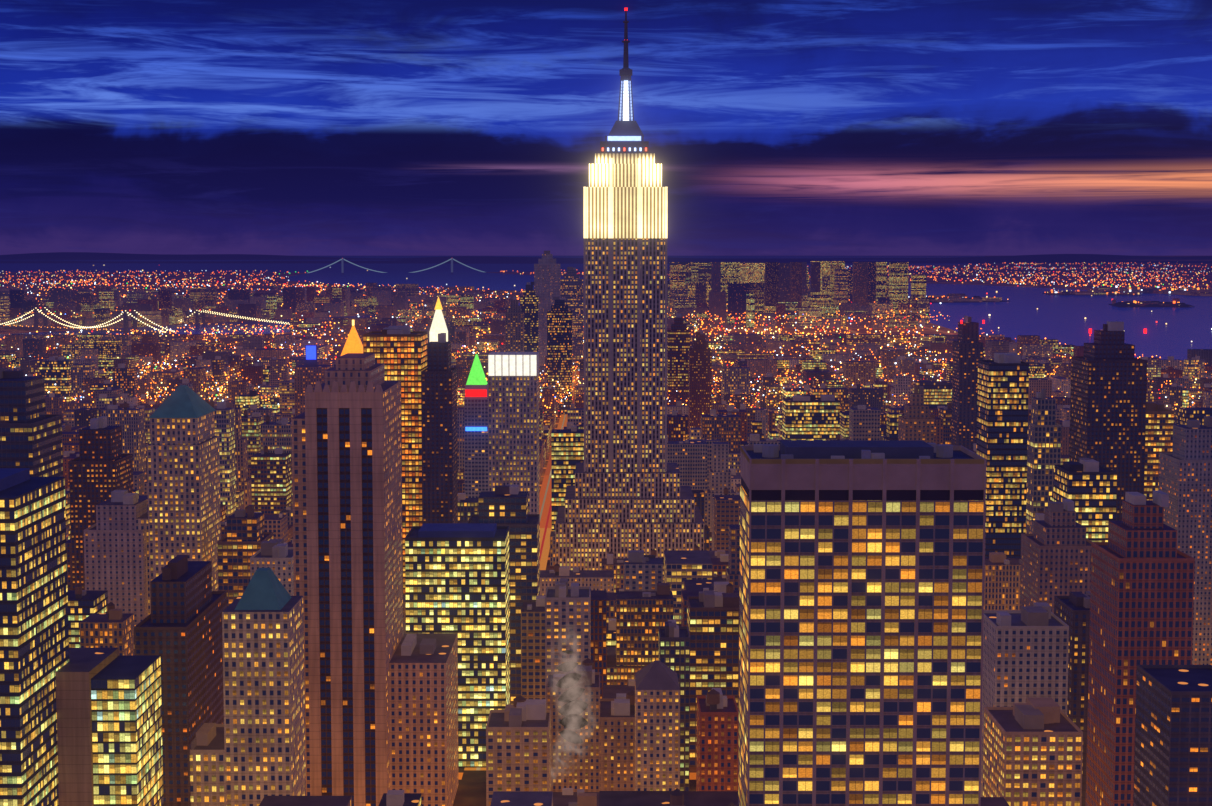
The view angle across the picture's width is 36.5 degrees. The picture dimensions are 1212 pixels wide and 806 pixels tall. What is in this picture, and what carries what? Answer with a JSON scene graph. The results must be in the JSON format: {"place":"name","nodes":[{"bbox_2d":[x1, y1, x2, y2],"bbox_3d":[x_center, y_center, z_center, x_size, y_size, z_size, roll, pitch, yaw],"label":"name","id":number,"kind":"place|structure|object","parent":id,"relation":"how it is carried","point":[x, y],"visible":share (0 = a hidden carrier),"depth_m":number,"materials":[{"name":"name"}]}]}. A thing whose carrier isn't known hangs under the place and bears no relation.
{"place":"outdoors","nodes":[
{"label":"outdoors","id":0,"kind":"place"},
{"bbox_2d":[0,309,481,338],"bbox_3d":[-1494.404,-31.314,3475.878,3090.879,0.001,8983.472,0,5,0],"label":"river water","id":1,"kind":"structure","parent":0,"point":[200,329],"depth_m":6001.44,"materials":[{"name":"blue liquid"}]},
{"bbox_2d":[333,320,362,366],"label":"pyramid roof","id":2,"kind":"structure","parent":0,"point":[353,343],"depth_m":1799.61,"materials":[{"name":"stone"}]},
{"bbox_2d":[0,256,984,272],"bbox_3d":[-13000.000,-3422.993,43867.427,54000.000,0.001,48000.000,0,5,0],"label":"bay water","id":3,"kind":"structure","parent":0,"point":[248,267],"depth_m":26966.65,"materials":[{"name":"blue liquid"}]},
{"bbox_2d":[488,352,538,513],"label":"skyscraper","id":4,"kind":"structure","parent":0,"point":[513,430],"depth_m":1307.01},
{"bbox_2d":[0,256,1211,805],"bbox_3d":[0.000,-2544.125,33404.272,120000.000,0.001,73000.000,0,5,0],"label":"city ground","id":5,"kind":"structure","parent":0,"point":[470,788],"depth_m":15583.58,"materials":[{"name":"brown"}]},
{"bbox_2d":[0,368,62,476],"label":"tower","id":6,"kind":"structure","parent":5,"relation":"on","point":[30,434],"depth_m":839.52,"materials":[{"name":"stone"}]},
{"bbox_2d":[0,468,68,805],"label":"office building","id":7,"kind":"structure","parent":5,"relation":"on","point":[34,643],"depth_m":624.69,"materials":[{"name":"glass"}]},
{"bbox_2d":[0,307,174,333],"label":"river bridge","id":8,"kind":"structure","parent":5,"relation":"on","point":[45,327],"depth_m":5735.33,"materials":[{"name":"metal"}]},
{"bbox_2d":[69,416,132,589],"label":"building","id":9,"kind":"structure","parent":5,"relation":"on","point":[100,468],"depth_m":1118.32,"materials":[{"name":"stone"}]},
{"bbox_2d":[55,648,163,805],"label":"office building","id":10,"kind":"structure","parent":5,"relation":"on","point":[109,724],"depth_m":654.81,"materials":[{"name":"stone"}]},
{"bbox_2d":[84,490,146,625],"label":"stone block","id":11,"kind":"structure","parent":5,"relation":"on","point":[114,552],"depth_m":1060.12,"materials":[{"name":"grey stone"}]},
{"bbox_2d":[136,385,220,615],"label":"copper roof tower","id":12,"kind":"structure","parent":5,"relation":"on","point":[181,516],"depth_m":1059.82,"materials":[{"name":"stone"}]},
{"bbox_2d":[134,555,226,805],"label":"dark tower","id":13,"kind":"structure","parent":5,"relation":"on","point":[178,629],"depth_m":731.17,"materials":[{"name":"concrete"}]},
{"bbox_2d":[190,723,226,805],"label":"lit block","id":14,"kind":"structure","parent":5,"relation":"on","point":[208,769],"depth_m":725.04,"materials":[{"name":"concrete"}]},
{"bbox_2d":[177,310,289,326],"bbox_3d":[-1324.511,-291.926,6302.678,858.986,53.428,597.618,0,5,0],"label":"river bridge","id":15,"kind":"structure","parent":5,"relation":"on","point":[196,312],"depth_m":6322.17,"materials":[{"name":"metal"}]},
{"bbox_2d":[217,505,272,606],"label":"block","id":16,"kind":"structure","parent":5,"relation":"on","point":[238,545],"depth_m":1056.51,"materials":[{"name":"concrete"}]},
{"bbox_2d":[222,596,305,805],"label":"building","id":17,"kind":"structure","parent":5,"relation":"on","point":[264,698],"depth_m":724.42,"materials":[{"name":"concrete"}]},
{"bbox_2d":[235,568,291,609],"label":"pyramid roof","id":18,"kind":"structure","parent":17,"relation":"on","point":[265,589],"depth_m":728.91,"materials":[{"name":"teal metal"}]},
{"bbox_2d":[250,539,293,595],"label":"block","id":19,"kind":"structure","parent":5,"relation":"on","point":[275,556],"depth_m":978.29,"materials":[{"name":"concrete"}]},
{"bbox_2d":[294,345,331,415],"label":"building","id":20,"kind":"structure","parent":5,"relation":"on","point":[311,372],"depth_m":2085.84,"materials":[{"name":"concrete"}]},
{"bbox_2d":[291,353,458,805],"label":"brown tower","id":21,"kind":"structure","parent":5,"relation":"on","point":[381,703],"depth_m":813.38,"materials":[{"name":"stone"}]},
{"bbox_2d":[363,326,426,594],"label":"skyscraper","id":22,"kind":"structure","parent":5,"relation":"on","point":[400,352],"depth_m":1272.22,"materials":[{"name":"stone"}]},
{"bbox_2d":[309,258,482,272],"bbox_3d":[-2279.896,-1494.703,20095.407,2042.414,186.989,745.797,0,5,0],"label":"suspension bridge","id":23,"kind":"structure","parent":5,"relation":"on","point":[342,263],"depth_m":20009.50,"materials":[{"name":"metal"}]},
{"bbox_2d":[421,333,457,522],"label":"dark slim tower","id":24,"kind":"structure","parent":5,"relation":"on","point":[439,442],"depth_m":1265.15,"materials":[{"name":"concrete"}]},
{"bbox_2d":[429,297,447,341],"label":"illuminated spire","id":25,"kind":"structure","parent":24,"relation":"on","point":[438,325],"depth_m":1802.28,"materials":[{"name":"metal"}]},
{"bbox_2d":[405,526,509,767],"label":"office building","id":26,"kind":"structure","parent":5,"relation":"on","point":[459,586],"depth_m":917.14,"materials":[{"name":"glass"}]},
{"bbox_2d":[418,523,496,536],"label":"roof","id":27,"kind":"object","parent":26,"relation":"on","point":[457,529],"visible":1,"depth_m":925.11,"materials":[{"name":"blue"}]},
{"bbox_2d":[464,354,488,497],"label":"skyscraper","id":28,"kind":"structure","parent":5,"relation":"on","point":[476,436],"depth_m":1568.11,"materials":[{"name":"concrete"}]},
{"bbox_2d":[467,485,539,703],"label":"dark block","id":29,"kind":"structure","parent":5,"relation":"on","point":[503,505],"depth_m":1038.36,"materials":[{"name":"concrete"}]},
{"bbox_2d":[505,296,523,351],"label":"tower","id":30,"kind":"structure","parent":5,"relation":"on","point":[514,328],"depth_m":2701.99,"materials":[{"name":"concrete"}]},
{"bbox_2d":[486,695,550,805],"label":"building","id":31,"kind":"structure","parent":5,"relation":"on","point":[518,744],"depth_m":786.81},
{"bbox_2d":[520,282,538,351],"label":"tower","id":32,"kind":"structure","parent":5,"relation":"on","point":[529,301],"depth_m":3056.69,"materials":[{"name":"concrete"}]},
{"bbox_2d":[534,251,560,365],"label":"tower","id":33,"kind":"structure","parent":5,"relation":"on","point":[547,282],"depth_m":3513.33,"materials":[{"name":"concrete"}]},
{"bbox_2d":[65,487,1053,805],"bbox_3d":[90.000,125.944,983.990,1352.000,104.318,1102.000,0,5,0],"label":"city blocks","id":34,"kind":"structure","parent":5,"relation":"on","point":[637,599],"depth_m":996.33,"materials":[{"name":"stone"}]},
{"bbox_2d":[547,297,572,413],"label":"tower","id":35,"kind":"structure","parent":5,"relation":"on","point":[559,346],"depth_m":2884.87,"materials":[{"name":"concrete"}]},
{"bbox_2d":[545,578,590,698],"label":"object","id":36,"kind":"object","parent":5,"relation":"on","point":[567,628],"visible":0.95,"depth_m":920.15,"materials":[{"name":"concrete"}]},
{"bbox_2d":[561,267,582,370],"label":"tower","id":37,"kind":"structure","parent":5,"relation":"on","point":[572,287],"depth_m":3909.93,"materials":[{"name":"concrete"}]},
{"bbox_2d":[546,658,599,791],"bbox_3d":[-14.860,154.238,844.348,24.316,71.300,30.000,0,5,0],"label":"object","id":38,"kind":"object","parent":5,"relation":"on","point":[573,701],"visible":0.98,"depth_m":829.40,"materials":[{"name":"brown stone"}]},
{"bbox_2d":[0,355,1211,550],"bbox_3d":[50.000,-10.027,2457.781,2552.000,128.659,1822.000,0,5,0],"label":"city blocks","id":39,"kind":"structure","parent":5,"relation":"on","point":[254,433],"depth_m":2351.80,"materials":[{"name":"concrete"}]},
{"bbox_2d":[0,290,1211,379],"bbox_3d":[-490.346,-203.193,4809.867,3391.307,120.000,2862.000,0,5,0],"label":"city blocks","id":40,"kind":"structure","parent":5,"relation":"on","point":[463,331],"depth_m":4377.50,"materials":[{"name":"stone"}]},
{"bbox_2d":[0,262,1211,324],"bbox_3d":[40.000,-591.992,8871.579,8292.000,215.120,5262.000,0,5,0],"label":"distant city blocks","id":41,"kind":"structure","parent":5,"relation":"on","point":[690,285],"depth_m":6620.78,"materials":[{"name":"stone"}]},
{"bbox_2d":[0,262,1211,421],"bbox_3d":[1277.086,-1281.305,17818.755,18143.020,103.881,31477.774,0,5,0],"label":"distant city lights","id":42,"kind":"object","parent":5,"relation":"on","point":[85,281],"visible":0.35,"depth_m":10758.80,"materials":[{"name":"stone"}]},
{"bbox_2d":[600,690,634,790],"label":"stone building","id":43,"kind":"structure","parent":5,"relation":"on","point":[617,743],"depth_m":831.06,"materials":[{"name":"stone"}]},
{"bbox_2d":[555,8,703,569],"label":"skyscraper","id":44,"kind":"structure","parent":5,"relation":"on","point":[625,493],"depth_m":1399.44,"materials":[{"name":"stone"}]},
{"bbox_2d":[635,675,679,790],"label":"stone gable building","id":45,"kind":"structure","parent":5,"relation":"on","point":[657,740],"depth_m":795.67,"materials":[{"name":"beige stone"}]},
{"bbox_2d":[635,660,679,689],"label":"roof","id":46,"kind":"structure","parent":45,"relation":"on","point":[656,675],"depth_m":800.48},
{"bbox_2d":[658,620,689,790],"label":"building","id":47,"kind":"structure","parent":5,"relation":"on","point":[673,646],"depth_m":850.55,"materials":[{"name":"stone"}]},
{"bbox_2d":[667,313,689,397],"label":"tower","id":48,"kind":"structure","parent":5,"relation":"on","point":[678,340],"depth_m":2668.14,"materials":[{"name":"concrete"}]},
{"bbox_2d":[688,330,711,433],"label":"tower","id":49,"kind":"structure","parent":5,"relation":"on","point":[700,377],"depth_m":2356.96,"materials":[{"name":"concrete"}]},
{"bbox_2d":[687,590,738,766],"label":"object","id":50,"kind":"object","parent":5,"relation":"on","point":[713,621],"visible":0.66,"depth_m":920.71,"materials":[{"name":"stone"}]},
{"bbox_2d":[696,688,738,790],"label":"red brick block","id":51,"kind":"structure","parent":5,"relation":"on","point":[717,739],"depth_m":800.50,"materials":[{"name":"brick"}]},
{"bbox_2d":[740,263,764,282],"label":"downtown tower","id":52,"kind":"structure","parent":5,"relation":"on","point":[752,272],"depth_m":6883.22,"materials":[{"name":"stone"}]},
{"bbox_2d":[782,395,839,439],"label":"office building","id":53,"kind":"structure","parent":5,"relation":"on","point":[808,417],"depth_m":1986.76,"materials":[{"name":"glass"}]},
{"bbox_2d":[810,261,844,291],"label":"downtown tower","id":54,"kind":"structure","parent":5,"relation":"on","point":[824,267],"depth_m":6981.39,"materials":[{"name":"stone"}]},
{"bbox_2d":[848,270,852,301],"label":"downtown tower","id":55,"kind":"structure","parent":5,"relation":"on","point":[850,276],"depth_m":7186.41,"materials":[{"name":"stone"}]},
{"bbox_2d":[738,440,985,805],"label":"office building","id":56,"kind":"structure","parent":5,"relation":"on","point":[861,601],"depth_m":558.07,"materials":[{"name":"stone"}]},
{"bbox_2d":[898,386,934,442],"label":"tower","id":57,"kind":"structure","parent":5,"relation":"on","point":[916,421],"depth_m":1392.68,"materials":[{"name":"concrete"}]},
{"bbox_2d":[951,316,983,448],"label":"skyscraper","id":58,"kind":"structure","parent":5,"relation":"on","point":[968,350],"depth_m":1744.99,"materials":[{"name":"concrete"}]},
{"bbox_2d":[976,353,1028,558],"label":"skyscraper","id":59,"kind":"structure","parent":5,"relation":"on","point":[1002,411],"depth_m":1274.68,"materials":[{"name":"glass"}]},
{"bbox_2d":[981,602,1068,796],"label":"grey stone block","id":60,"kind":"structure","parent":5,"relation":"on","point":[1025,651],"depth_m":777.56,"materials":[{"name":"grey stone"}]},
{"bbox_2d":[983,697,1082,805],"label":"lit block","id":61,"kind":"structure","parent":5,"relation":"on","point":[1032,751],"depth_m":722.28,"materials":[{"name":"concrete"}]},
{"bbox_2d":[1026,389,1060,532],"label":"tower","id":62,"kind":"structure","parent":5,"relation":"on","point":[1044,446],"depth_m":1346.21,"materials":[{"name":"stone"}]},
{"bbox_2d":[1020,499,1091,613],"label":"stepped block","id":63,"kind":"structure","parent":5,"relation":"on","point":[1056,553],"depth_m":920.78,"materials":[{"name":"concrete"}]},
{"bbox_2d":[1054,591,1089,805],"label":"dark block","id":64,"kind":"structure","parent":5,"relation":"on","point":[1072,610],"depth_m":813.21,"materials":[{"name":"concrete"}]},
{"bbox_2d":[1053,458,1116,541],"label":"office building","id":65,"kind":"structure","parent":5,"relation":"on","point":[1088,486],"depth_m":1082.13,"materials":[{"name":"glass"}]},
{"bbox_2d":[1086,490,1194,805],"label":"skyscraper","id":66,"kind":"structure","parent":5,"relation":"on","point":[1142,590],"depth_m":713.78,"materials":[{"name":"stone"}]},
{"bbox_2d":[1144,402,1173,499],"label":"lit block","id":67,"kind":"structure","parent":5,"relation":"on","point":[1159,428],"depth_m":1236.37,"materials":[{"name":"stone"}]},
{"bbox_2d":[1133,665,1211,805],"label":"blue roof block","id":68,"kind":"structure","parent":5,"relation":"on","point":[1173,747],"depth_m":625.73,"materials":[{"name":"stone"}]},
{"bbox_2d":[1159,416,1211,664],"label":"edge tower","id":69,"kind":"structure","parent":5,"relation":"on","point":[1185,474],"depth_m":1126.32,"materials":[{"name":"concrete"}]},
{"bbox_2d":[0,252,1211,262],"bbox_3d":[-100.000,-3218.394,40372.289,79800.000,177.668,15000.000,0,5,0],"label":"hills","id":70,"kind":"structure","parent":0,"point":[1042,258],"depth_m":43857.14,"materials":[{"name":"stone"}]},
{"bbox_2d":[0,0,1211,255],"label":"sky","id":71,"kind":"structure","parent":0,"point":[183,127],"materials":[{"name":"blue"}]},
{"bbox_2d":[277,324,953,779],"bbox_3d":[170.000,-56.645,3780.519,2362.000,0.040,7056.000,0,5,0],"label":"street","id":72,"kind":"structure","parent":0,"point":[545,502],"depth_m":1990.20,"materials":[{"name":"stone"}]},
{"bbox_2d":[287,272,1211,359],"bbox_3d":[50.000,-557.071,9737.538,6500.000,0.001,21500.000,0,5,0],"label":"bay water","id":73,"kind":"structure","parent":0,"point":[1061,319],"depth_m":7752.15,"materials":[{"name":"blue liquid"}]},
{"bbox_2d":[910,293,1194,306],"bbox_3d":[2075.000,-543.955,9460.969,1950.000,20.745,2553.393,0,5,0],"label":"islands","id":74,"kind":"object","parent":73,"relation":"in","point":[1159,304],"visible":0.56,"depth_m":8300.34,"materials":[{"name":"stone"}]},
{"bbox_2d":[961,320,1146,332],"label":"red lights","id":75,"kind":"object","parent":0,"point":[1090,330],"visible":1,"depth_m":1327.39,"materials":[{"name":"glass"}]},
{"bbox_2d":[1069,321,1146,520],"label":"skyscraper","id":76,"kind":"structure","parent":0,"point":[1108,392],"depth_m":1224.13,"materials":[{"name":"concrete"}]}
]}

